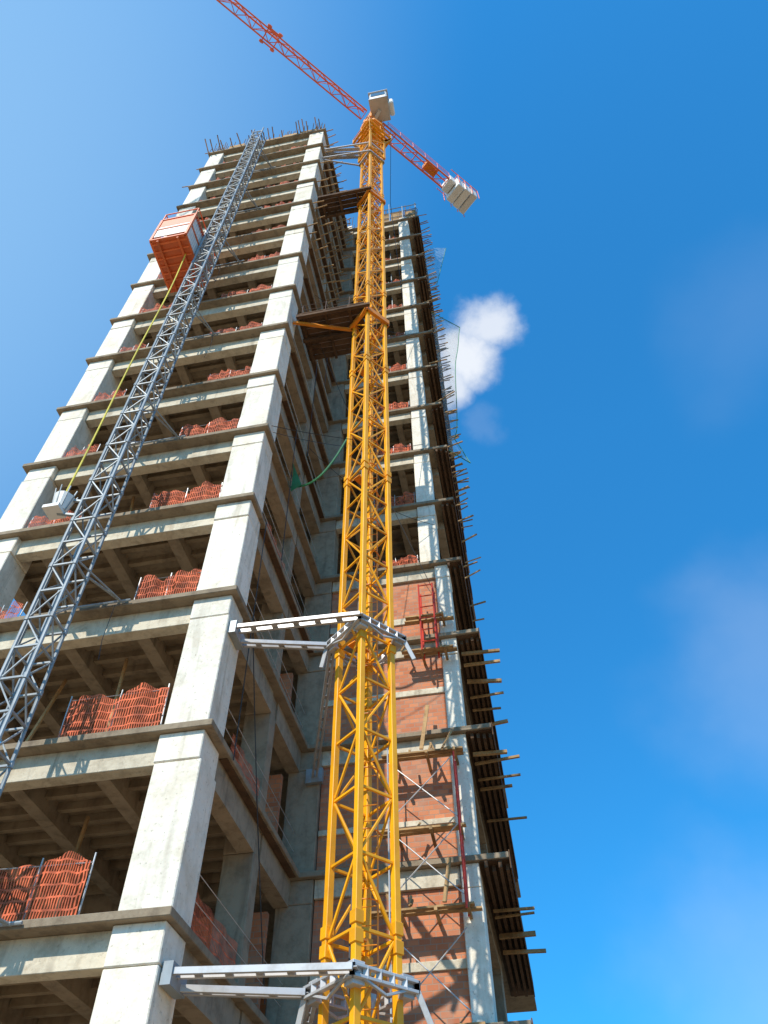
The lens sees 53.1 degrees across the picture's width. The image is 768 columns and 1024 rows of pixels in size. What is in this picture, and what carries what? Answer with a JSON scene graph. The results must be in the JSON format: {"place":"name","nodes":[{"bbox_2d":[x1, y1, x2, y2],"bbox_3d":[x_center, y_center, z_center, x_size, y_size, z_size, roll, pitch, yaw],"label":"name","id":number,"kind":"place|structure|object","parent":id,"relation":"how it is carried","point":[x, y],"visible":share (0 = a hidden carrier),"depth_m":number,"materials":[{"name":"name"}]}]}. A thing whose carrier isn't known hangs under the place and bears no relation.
{"place":"outdoors","nodes":[
{"label":"outdoors","id":0,"kind":"place"},
{"bbox_2d":[0,0,767,1023],"label":"sky","id":1,"kind":"structure","parent":0,"point":[605,284],"materials":[{"name":"blue"}]},
{"label":"ground","id":2,"kind":"structure","parent":0,"visible":0},
{"bbox_2d":[0,127,275,926],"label":"construction hoist","id":3,"kind":"object","parent":2,"relation":"on","point":[183,248],"visible":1,"depth_m":20.38,"materials":[{"name":"metal"}]},
{"bbox_2d":[0,117,545,1023],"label":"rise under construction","id":4,"kind":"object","parent":2,"relation":"on","point":[160,801],"visible":0.92,"depth_m":19.92,"materials":[{"name":"concrete"}]},
{"bbox_2d":[387,583,474,1022],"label":"facade scaffold","id":5,"kind":"object","parent":4,"relation":"on","point":[436,639],"visible":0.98,"depth_m":18.03,"materials":[{"name":"red paint"}]},
{"bbox_2d":[424,248,470,462],"bbox_3d":[3.193,-9.275,40.161,1.659,22.722,0.894,12,-51,-10],"label":"debris net","id":6,"kind":"object","parent":4,"relation":"attached to","point":[446,337],"visible":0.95,"depth_m":37.60,"materials":[{"name":"black fabric"}]},
{"bbox_2d":[159,0,479,1023],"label":"tower crane","id":7,"kind":"object","parent":2,"relation":"on","point":[337,332],"visible":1,"depth_m":16.56,"materials":[{"name":"yellow paint"}]},
{"bbox_2d":[370,91,387,98],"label":"cab windows","id":8,"kind":"structure","parent":7,"relation":"in","point":[383,92],"depth_m":51.37,"materials":[{"name":"clear glass"}]}
]}

